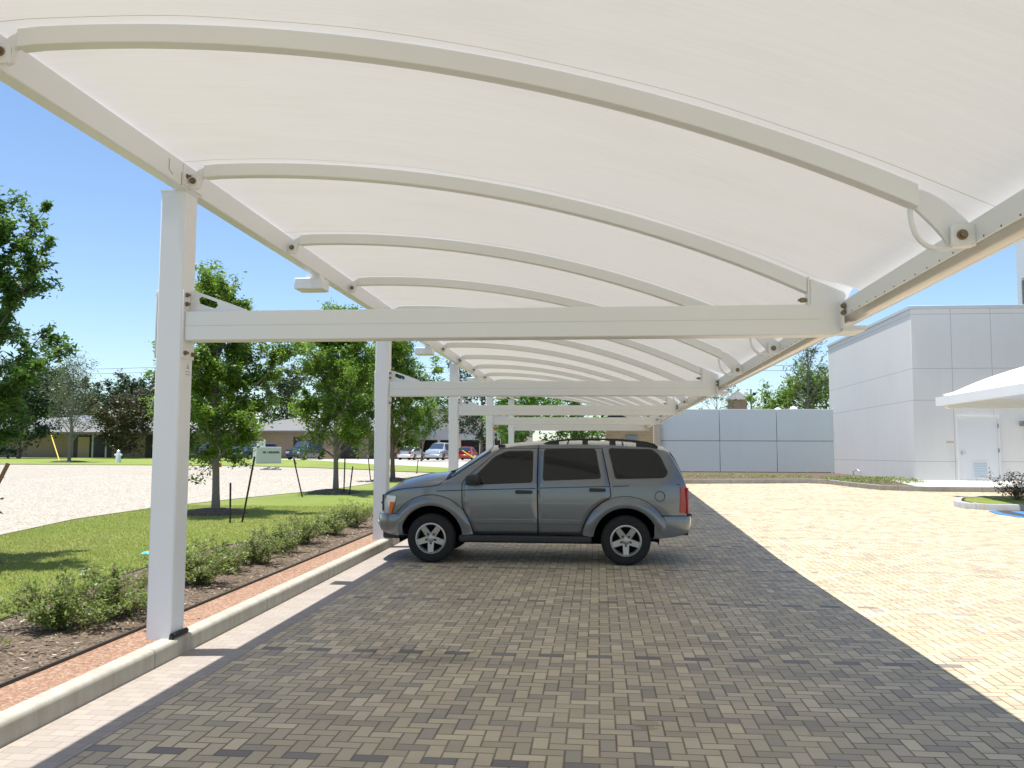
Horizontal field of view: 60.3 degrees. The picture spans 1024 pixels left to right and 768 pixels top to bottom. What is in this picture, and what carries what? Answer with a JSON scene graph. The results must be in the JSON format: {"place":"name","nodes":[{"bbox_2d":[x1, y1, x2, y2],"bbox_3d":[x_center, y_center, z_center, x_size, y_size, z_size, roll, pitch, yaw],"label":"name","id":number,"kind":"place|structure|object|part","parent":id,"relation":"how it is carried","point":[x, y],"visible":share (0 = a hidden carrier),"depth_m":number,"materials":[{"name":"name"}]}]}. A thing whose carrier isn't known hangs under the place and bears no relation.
{"place":"outdoors","nodes":[
{"label":"outdoors","id":0,"kind":"place"},
{"bbox_2d":[0,513,372,682],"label":"mulch bed","id":1,"kind":"object","parent":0,"point":[37,640],"visible":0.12,"depth_m":8.50,"materials":[{"name":"brown wood"}]},
{"bbox_2d":[0,621,15,646],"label":"shrub","id":2,"kind":"object","parent":1,"relation":"on","point":[2,638],"visible":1,"depth_m":7.37,"materials":[{"name":"green plant"}]},
{"bbox_2d":[0,564,146,631],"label":"shrub","id":3,"kind":"object","parent":1,"relation":"on","point":[65,610],"visible":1,"depth_m":8.18,"materials":[{"name":"green plant"}]},
{"bbox_2d":[53,555,195,616],"bbox_3d":[-3.934,2.068,8.884,1.137,0.609,1.124,4,-6,-41],"label":"shrub","id":4,"kind":"object","parent":1,"relation":"on","point":[115,576],"visible":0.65,"depth_m":8.82,"materials":[{"name":"green plant"}]},
{"bbox_2d":[0,532,372,687],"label":"landscape edging","id":5,"kind":"object","parent":1,"relation":"on","point":[44,667],"visible":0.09,"depth_m":8.11,"materials":[{"name":"metal"}]},
{"bbox_2d":[140,537,238,585],"bbox_3d":[-3.816,2.210,10.928,1.106,0.591,1.332,0,-5,6],"label":"shrub","id":6,"kind":"object","parent":1,"relation":"on","point":[198,570],"visible":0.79,"depth_m":10.72,"materials":[{"name":"green plant"}]},
{"bbox_2d":[187,534,253,573],"bbox_3d":[-3.894,2.279,11.783,0.852,0.556,1.054,0,-5,6],"label":"shrub","id":7,"kind":"object","parent":1,"relation":"on","point":[237,559],"visible":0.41,"depth_m":11.80,"materials":[{"name":"green plant"}]},
{"bbox_2d":[211,528,288,563],"bbox_3d":[-3.769,2.330,12.687,1.204,0.570,0.838,0,-5,6],"label":"shrub","id":8,"kind":"object","parent":1,"relation":"on","point":[264,552],"visible":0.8,"depth_m":12.58,"materials":[{"name":"green plant"}]},
{"bbox_2d":[237,519,306,553],"bbox_3d":[-3.705,2.407,13.865,0.916,0.567,1.253,0,-5,6],"label":"shrub","id":9,"kind":"object","parent":1,"relation":"on","point":[287,544],"visible":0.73,"depth_m":13.79,"materials":[{"name":"green plant"}]},
{"bbox_2d":[273,509,332,544],"bbox_3d":[-3.545,2.449,14.991,1.007,0.625,1.304,2,-5,-20],"label":"shrub","id":10,"kind":"object","parent":1,"relation":"on","point":[317,530],"visible":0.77,"depth_m":14.93,"materials":[{"name":"green plant"}]},
{"bbox_2d":[298,507,356,534],"bbox_3d":[-3.379,2.566,16.465,0.954,0.578,1.075,-4,-6,42],"label":"shrub","id":11,"kind":"object","parent":1,"relation":"on","point":[335,526],"visible":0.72,"depth_m":16.40,"materials":[{"name":"green plant"}]},
{"bbox_2d":[325,497,372,527],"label":"shrub","id":12,"kind":"object","parent":1,"relation":"on","point":[347,515],"visible":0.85,"depth_m":17.80,"materials":[{"name":"green plant"}]},
{"bbox_2d":[0,534,376,711],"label":"granite strip","id":13,"kind":"object","parent":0,"point":[20,691],"visible":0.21,"depth_m":7.75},
{"bbox_2d":[0,0,1023,639],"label":"carport","id":14,"kind":"object","parent":13,"relation":"on","point":[648,212],"visible":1,"depth_m":6.65,"materials":[{"name":"fabric"}]},
{"bbox_2d":[169,627,188,639],"bbox_3d":[-3.022,2.288,7.971,0.054,0.117,0.312,0,-5,6],"label":"conduit","id":15,"kind":"object","parent":14,"relation":"attached to","point":[173,635],"visible":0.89,"depth_m":7.94,"materials":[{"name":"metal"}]},
{"bbox_2d":[294,275,328,292],"bbox_3d":[-2.771,-1.390,12.204,0.400,0.211,0.300,0,-5,6],"label":"light fixture","id":16,"kind":"object","parent":14,"relation":"attached to","point":[314,284],"visible":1,"depth_m":12.07,"materials":[{"name":"white paint"}]},
{"bbox_2d":[415,345,434,355],"bbox_3d":[-1.992,-0.764,20.141,0.400,0.211,0.300,0,-5,6],"label":"light fixture","id":17,"kind":"object","parent":14,"relation":"attached to","point":[426,350],"visible":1,"depth_m":20.00,"materials":[{"name":"white paint"}]},
{"bbox_2d":[467,376,480,380],"bbox_3d":[-1.213,-0.138,28.079,0.400,0.211,0.300,0,-5,6],"label":"light fixture","id":18,"kind":"object","parent":14,"relation":"attached to","point":[475,378],"visible":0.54,"depth_m":27.94,"materials":[{"name":"white paint"}]},
{"bbox_2d":[0,538,398,747],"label":"kerb","id":19,"kind":"structure","parent":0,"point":[23,718],"depth_m":7.42,"materials":[{"name":"concrete"}]},
{"bbox_2d":[0,477,409,617],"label":"lawn","id":20,"kind":"structure","parent":0,"point":[329,500],"depth_m":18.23,"materials":[{"name":"green plant"}]},
{"bbox_2d":[0,185,82,513],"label":"tree","id":21,"kind":"object","parent":20,"relation":"on","point":[13,291],"visible":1,"depth_m":12.67,"materials":[{"name":"green plant"}]},
{"bbox_2d":[0,511,370,620],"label":"landscape edging","id":22,"kind":"object","parent":20,"relation":"on","point":[4,618],"visible":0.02,"depth_m":10.11,"materials":[{"name":"metal"}]},
{"bbox_2d":[1,476,413,534],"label":"landscape edging","id":23,"kind":"object","parent":20,"relation":"on","point":[190,503],"visible":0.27,"depth_m":24.66,"materials":[{"name":"metal"}]},
{"bbox_2d":[187,507,247,515],"bbox_3d":[-7.136,3.040,21.122,1.600,0.150,1.600,0,-5,6],"label":"mulch ring","id":24,"kind":"object","parent":20,"relation":"on","point":[220,511],"visible":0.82,"depth_m":20.64,"materials":[{"name":"brown wood"}]},
{"bbox_2d":[138,255,312,507],"bbox_3d":[-7.119,0.044,21.257,3.997,6.453,3.550,-3,-6,39],"label":"tree","id":25,"kind":"object","parent":20,"relation":"on","point":[236,414],"visible":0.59,"depth_m":20.97,"materials":[{"name":"green plant"}]},
{"bbox_2d":[229,483,230,522],"bbox_3d":[-6.005,2.588,18.767,0.081,0.965,0.172,3,-5,-35],"label":"stake","id":26,"kind":"object","parent":20,"relation":"on","point":[229,502],"visible":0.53,"depth_m":18.77,"materials":[{"name":"metal"}]},
{"bbox_2d":[241,456,255,521],"bbox_3d":[-5.681,2.318,18.920,0.332,1.527,0.038,0,-5,6],"label":"stake","id":27,"kind":"object","parent":20,"relation":"on","point":[254,457],"visible":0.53,"depth_m":18.91,"materials":[{"name":"metal"}]},
{"bbox_2d":[293,458,302,496],"bbox_3d":[-6.573,2.934,27.173,0.377,1.338,0.143,0,-5,6],"label":"stake","id":28,"kind":"object","parent":20,"relation":"on","point":[294,460],"visible":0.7,"depth_m":27.16,"materials":[{"name":"metal"}]},
{"bbox_2d":[282,298,375,488],"bbox_3d":[-5.982,0.420,29.541,3.591,6.755,4.682,0,-5,6],"label":"tree","id":29,"kind":"object","parent":20,"relation":"on","point":[336,379],"visible":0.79,"depth_m":29.16,"materials":[{"name":"green plant"}]},
{"bbox_2d":[307,489,360,494],"bbox_3d":[-5.930,3.569,29.428,1.840,0.150,1.840,0,-5,6],"label":"mulch ring","id":30,"kind":"object","parent":20,"relation":"on","point":[330,491],"visible":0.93,"depth_m":28.88,"materials":[{"name":"brown wood"}]},
{"bbox_2d":[343,453,345,491],"bbox_3d":[-5.488,2.976,28.827,0.100,1.461,0.038,0,-5,6],"label":"stake","id":31,"kind":"object","parent":30,"relation":"on","point":[344,472],"visible":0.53,"depth_m":28.81,"materials":[{"name":"metal"}]},
{"bbox_2d":[347,466,352,494],"bbox_3d":[-5.217,3.178,28.520,0.187,1.025,0.075,4,-6,-38],"label":"stake","id":32,"kind":"object","parent":20,"relation":"on","point":[350,481],"visible":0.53,"depth_m":28.53,"materials":[{"name":"metal"}]},
{"bbox_2d":[371,477,405,480],"bbox_3d":[-5.222,4.138,38.385,1.800,0.150,1.800,0,-5,6],"label":"mulch ring","id":33,"kind":"object","parent":20,"relation":"on","point":[396,479],"visible":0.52,"depth_m":37.87,"materials":[{"name":"brown wood"}]},
{"bbox_2d":[350,341,447,477],"bbox_3d":[-5.295,0.705,38.599,4.244,7.336,4.324,-3,-5,33],"label":"tree","id":34,"kind":"object","parent":20,"relation":"on","point":[401,351],"visible":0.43,"depth_m":38.37,"materials":[{"name":"green plant"}]},
{"bbox_2d":[0,465,427,533],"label":"gravel lot","id":35,"kind":"structure","parent":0,"point":[14,473],"depth_m":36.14,"materials":[{"name":"beige gravel"}]},
{"bbox_2d":[260,467,281,469],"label":"debris heap","id":36,"kind":"object","parent":35,"relation":"on","point":[270,468],"visible":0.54,"depth_m":52.14,"materials":[{"name":"white"}]},
{"bbox_2d":[0,457,447,471],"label":"lawn","id":37,"kind":"structure","parent":0,"point":[148,461],"depth_m":67.91,"materials":[{"name":"green plant"}]},
{"bbox_2d":[0,357,69,458],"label":"tree","id":38,"kind":"object","parent":37,"relation":"on","point":[41,431],"visible":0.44,"depth_m":90.97,"materials":[{"name":"green plant"}]},
{"bbox_2d":[51,435,59,460],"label":"guy guard","id":39,"kind":"object","parent":37,"relation":"on","point":[55,448],"visible":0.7,"depth_m":74.77,"materials":[{"name":"yellow plastic"}]},
{"bbox_2d":[30,347,102,459],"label":"tree","id":40,"kind":"object","parent":37,"relation":"on","point":[79,384],"visible":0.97,"depth_m":71.07,"materials":[{"name":"green plant"}]},
{"bbox_2d":[51,460,87,461],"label":"mulch ring","id":41,"kind":"object","parent":37,"relation":"on","point":[69,461],"visible":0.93,"depth_m":70.08,"materials":[{"name":"brown soil"}]},
{"bbox_2d":[79,381,154,458],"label":"tree","id":42,"kind":"object","parent":37,"relation":"on","point":[126,427],"visible":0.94,"depth_m":93.51,"materials":[{"name":"green plant"}]},
{"bbox_2d":[114,450,122,461],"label":"hydrant","id":43,"kind":"object","parent":37,"relation":"on","point":[118,454],"visible":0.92,"depth_m":70.54,"materials":[{"name":"white metal"}]},
{"bbox_2d":[253,441,280,463],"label":"monument sign","id":44,"kind":"object","parent":37,"relation":"on","point":[262,454],"visible":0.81,"depth_m":68.01,"materials":[{"name":"stone"}]},
{"bbox_2d":[0,459,470,472],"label":"concrete lot","id":45,"kind":"structure","parent":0,"point":[431,462],"depth_m":76.02,"materials":[{"name":"grey concrete"}]},
{"bbox_2d":[0,346,67,424],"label":"tree","id":46,"kind":"object","parent":45,"relation":"on","point":[2,364],"visible":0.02,"depth_m":120.59,"materials":[{"name":"green plant"}]},
{"bbox_2d":[32,365,84,418],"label":"tree","id":47,"kind":"object","parent":45,"relation":"on","point":[63,406],"visible":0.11,"depth_m":125.22,"materials":[{"name":"green plant"}]},
{"bbox_2d":[55,366,107,416],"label":"tree","id":48,"kind":"object","parent":45,"relation":"on","point":[98,385],"visible":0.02,"depth_m":132.69,"materials":[{"name":"green plant"}]},
{"bbox_2d":[73,373,136,414],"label":"tree","id":49,"kind":"object","parent":45,"relation":"on","point":[116,389],"visible":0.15,"depth_m":123.24,"materials":[{"name":"green plant"}]},
{"bbox_2d":[0,415,212,457],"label":"ranch house","id":50,"kind":"structure","parent":45,"relation":"on","point":[85,445],"depth_m":102.07,"materials":[{"name":"brown brick"}]},
{"bbox_2d":[145,435,152,457],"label":"window","id":51,"kind":"structure","parent":50,"relation":"in","point":[148,452],"depth_m":101.08,"materials":[{"name":"black glass"}]},
{"bbox_2d":[101,367,155,416],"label":"tree","id":52,"kind":"object","parent":45,"relation":"on","point":[131,384],"visible":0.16,"depth_m":129.25,"materials":[{"name":"green plant"}]},
{"bbox_2d":[189,443,208,456],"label":"parked car","id":53,"kind":"object","parent":45,"relation":"on","point":[207,446],"visible":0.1,"depth_m":96.50,"materials":[{"name":"blue metal"}]},
{"bbox_2d":[234,443,276,458],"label":"parked car","id":54,"kind":"object","parent":45,"relation":"on","point":[266,445],"visible":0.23,"depth_m":93.33,"materials":[{"name":"blue metal"}]},
{"bbox_2d":[256,361,319,421],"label":"tree","id":55,"kind":"object","parent":45,"relation":"on","point":[286,386],"visible":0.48,"depth_m":120.32,"materials":[{"name":"green plant"}]},
{"bbox_2d":[286,441,322,459],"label":"parked car","id":56,"kind":"object","parent":45,"relation":"on","point":[290,454],"visible":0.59,"depth_m":93.23,"materials":[{"name":"blue metal"}]},
{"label":"side window","id":57,"kind":"part","parent":56,"relation":"part of","materials":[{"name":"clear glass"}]},
{"bbox_2d":[226,419,421,458],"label":"brick house","id":58,"kind":"structure","parent":45,"relation":"on","point":[284,434],"depth_m":105.88,"materials":[{"name":"beige brick"}]},
{"bbox_2d":[315,449,333,458],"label":"garden wall","id":59,"kind":"structure","parent":45,"relation":"on","point":[327,455],"depth_m":101.83,"materials":[{"name":"beige brick"}]},
{"bbox_2d":[314,383,374,418],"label":"tree","id":60,"kind":"object","parent":45,"relation":"on","point":[316,392],"visible":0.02,"depth_m":113.27,"materials":[{"name":"green plant"}]},
{"bbox_2d":[397,447,424,459],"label":"parked car","id":61,"kind":"object","parent":45,"relation":"on","point":[409,454],"visible":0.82,"depth_m":94.26,"materials":[{"name":"white metal"}]},
{"bbox_2d":[403,363,448,460],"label":"tree","id":62,"kind":"object","parent":45,"relation":"on","point":[429,421],"visible":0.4,"depth_m":84.81,"materials":[{"name":"green plant"}]},
{"bbox_2d":[425,443,448,459],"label":"parked car","id":63,"kind":"object","parent":45,"relation":"on","point":[437,451],"visible":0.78,"depth_m":94.73,"materials":[{"name":"white metal"}]},
{"bbox_2d":[396,406,532,458],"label":"office building","id":64,"kind":"structure","parent":45,"relation":"on","point":[441,435],"depth_m":112.43,"materials":[{"name":"metal"}]},
{"bbox_2d":[459,447,477,459],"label":"parked car","id":65,"kind":"object","parent":45,"relation":"on","point":[472,451],"visible":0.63,"depth_m":95.33,"materials":[{"name":"red metal"}]},
{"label":"rear window","id":66,"kind":"part","parent":65,"relation":"part of","materials":[{"name":"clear glass"}]},
{"bbox_2d":[440,358,506,453],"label":"tree","id":67,"kind":"object","parent":45,"relation":"on","point":[468,422],"visible":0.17,"depth_m":86.37,"materials":[{"name":"green plant"}]},
{"bbox_2d":[480,397,561,443],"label":"tree","id":68,"kind":"object","parent":45,"relation":"on","point":[520,436],"visible":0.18,"depth_m":59.53,"materials":[{"name":"green plant"}]},
{"bbox_2d":[533,397,611,440],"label":"tree","id":69,"kind":"object","parent":45,"relation":"on","point":[580,434],"visible":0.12,"depth_m":60.19,"materials":[{"name":"green plant"}]},
{"bbox_2d":[601,415,689,471],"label":"brick building","id":70,"kind":"structure","parent":45,"relation":"on","point":[646,435],"depth_m":65.28,"materials":[{"name":"beige brick"}]},
{"bbox_2d":[696,385,739,408],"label":"tree","id":71,"kind":"object","parent":45,"relation":"on","point":[730,390],"visible":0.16,"depth_m":76.43,"materials":[{"name":"green plant"}]},
{"bbox_2d":[724,391,746,408],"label":"tower house","id":72,"kind":"structure","parent":45,"relation":"on","point":[741,402],"depth_m":84.60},
{"bbox_2d":[744,389,756,407],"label":"light pole","id":73,"kind":"object","parent":45,"relation":"on","point":[746,393],"visible":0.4,"depth_m":82.32,"materials":[{"name":"metal"}]},
{"bbox_2d":[744,376,806,408],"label":"tree","id":74,"kind":"object","parent":45,"relation":"on","point":[787,402],"visible":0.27,"depth_m":60.29,"materials":[{"name":"green plant"}]},
{"bbox_2d":[757,366,829,408],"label":"tree","id":75,"kind":"object","parent":45,"relation":"on","point":[790,388],"visible":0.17,"depth_m":60.33,"materials":[{"name":"green plant"}]},
{"bbox_2d":[781,340,828,408],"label":"tree","id":76,"kind":"object","parent":45,"relation":"on","point":[813,351],"visible":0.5,"depth_m":58.51,"materials":[{"name":"green plant"}]},
{"bbox_2d":[792,356,829,408],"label":"tree","id":77,"kind":"object","parent":45,"relation":"on","point":[811,374],"visible":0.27,"depth_m":59.58,"materials":[{"name":"green plant"}]},
{"bbox_2d":[54,365,824,369],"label":"power line","id":78,"kind":"object","parent":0,"point":[445,367],"visible":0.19,"depth_m":133.37,"materials":[{"name":"metal"}]},
{"bbox_2d":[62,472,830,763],"bbox_3d":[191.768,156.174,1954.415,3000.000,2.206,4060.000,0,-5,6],"label":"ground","id":79,"kind":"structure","parent":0,"point":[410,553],"depth_m":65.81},
{"bbox_2d":[0,81,1017,440],"label":"sky","id":80,"kind":"structure","parent":0,"point":[105,213],"materials":[{"name":"blue"}]},
{"bbox_2d":[56,483,1023,767],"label":"paving","id":81,"kind":"structure","parent":0,"point":[782,625],"depth_m":7.84,"materials":[{"name":"beige brick"}]},
{"bbox_2d":[0,539,411,767],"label":"paving border","id":82,"kind":"object","parent":81,"relation":"on","point":[57,742],"visible":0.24,"depth_m":7.09,"materials":[{"name":"beige concrete"}]},
{"bbox_2d":[378,438,691,564],"bbox_3d":[0.399,1.887,14.720,5.130,1.968,2.478,0,-4,6],"label":"parked car","id":83,"kind":"object","parent":81,"relation":"on","point":[624,503],"visible":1,"depth_m":13.83,"materials":[{"name":"grey paint"}]},
{"bbox_3d":[-0.184,1.683,13.938,1.213,1.339,0.230,0,-4,6],"label":"door","id":84,"kind":"part","parent":83,"relation":"part of","materials":[{"name":"grey paint"}]},
{"bbox_3d":[-0.185,1.326,13.965,1.041,0.545,0.185,0,-4,6],"label":"side window","id":85,"kind":"part","parent":83,"relation":"part of","materials":[{"name":"black glass"}]},
{"bbox_3d":[0.941,1.267,13.874,0.909,0.507,0.178,0,-4,6],"label":"side window","id":86,"kind":"part","parent":83,"relation":"part of","materials":[{"name":"black glass"}]},
{"bbox_3d":[0.974,1.679,13.826,1.161,1.339,0.227,0,-4,6],"label":"door","id":87,"kind":"part","parent":83,"relation":"part of","materials":[{"name":"grey paint"}]},
{"bbox_3d":[1.970,1.241,13.782,0.909,0.471,0.166,0,-4,6],"label":"side window","id":88,"kind":"part","parent":83,"relation":"part of","materials":[{"name":"black glass"}]},
{"bbox_2d":[684,479,1022,491],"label":"kerb","id":89,"kind":"structure","parent":81,"relation":"on","point":[855,485],"depth_m":29.34,"materials":[{"name":"grey concrete"}]},
{"bbox_2d":[827,304,1023,480],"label":"pale building","id":90,"kind":"structure","parent":81,"relation":"on","point":[893,376],"depth_m":30.88,"materials":[{"name":"metal"}]},
{"bbox_2d":[956,416,1001,480],"bbox_3d":[16.118,2.286,30.434,1.460,2.345,0.108,0,-5,6],"label":"door","id":91,"kind":"structure","parent":90,"relation":"in","point":[977,437],"depth_m":30.45,"materials":[{"name":"paint"}]},
{"bbox_2d":[1015,240,1023,303],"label":"building tower","id":92,"kind":"structure","parent":90,"relation":"on","point":[1020,264],"depth_m":50.31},
{"bbox_2d":[935,367,1023,408],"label":"canopy","id":93,"kind":"object","parent":81,"relation":"on","point":[986,393],"visible":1,"depth_m":24.57,"materials":[{"name":"white paint"}]},
{"bbox_2d":[954,496,1023,510],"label":"kerb","id":94,"kind":"structure","parent":81,"relation":"on","point":[960,502],"depth_m":22.00,"materials":[{"name":"grey concrete"}]},
{"bbox_2d":[681,472,912,485],"bbox_3d":[10.156,3.740,35.163,8.540,0.136,14.663,0,-5,6],"label":"planting bed","id":95,"kind":"object","parent":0,"point":[818,475],"visible":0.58,"depth_m":34.97,"materials":[{"name":"brown soil"}]},
{"bbox_2d":[653,409,833,472],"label":"panel wall","id":96,"kind":"structure","parent":95,"relation":"on","point":[747,440],"depth_m":41.62,"materials":[{"name":"white metal"}]},
{"bbox_2d":[682,473,928,483],"bbox_3d":[9.995,3.407,32.114,8.052,0.236,5.860,0,-5,6],"label":"ground cover","id":97,"kind":"object","parent":95,"relation":"on","point":[861,479],"visible":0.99,"depth_m":30.93,"materials":[{"name":"green plant"}]},
{"bbox_2d":[893,480,1022,486],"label":"pavement","id":98,"kind":"structure","parent":0,"point":[952,483],"depth_m":28.99,"materials":[{"name":"concrete"}]},
{"bbox_2d":[964,497,1023,503],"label":"lawn","id":99,"kind":"structure","parent":0,"point":[1003,500],"depth_m":22.92,"materials":[{"name":"green plant"}]},
{"bbox_2d":[976,467,1023,499],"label":"shrub","id":100,"kind":"object","parent":99,"relation":"on","point":[1015,490],"visible":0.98,"depth_m":23.14,"materials":[{"name":"purple plant"}]},
{"bbox_2d":[992,510,1023,517],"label":"asphalt stall","id":101,"kind":"object","parent":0,"point":[1009,512],"visible":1,"depth_m":21.30},
{"bbox_2d":[988,510,1023,516],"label":"blue marking","id":102,"kind":"object","parent":101,"relation":"on","point":[1020,512],"visible":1,"depth_m":21.26,"materials":[{"name":"blue paint"}]},
{"bbox_3d":[-7.983,2.478,12.279,1.600,0.150,1.600,0,-5,6],"label":"mulch ring","id":103,"kind":"object","parent":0,"visible":0},
{"bbox_2d":[0,463,9,482],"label":"stake","id":104,"kind":"object","parent":103,"relation":"on","point":[4,470],"visible":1,"depth_m":12.15,"materials":[{"name":"brown wood"}]}
]}

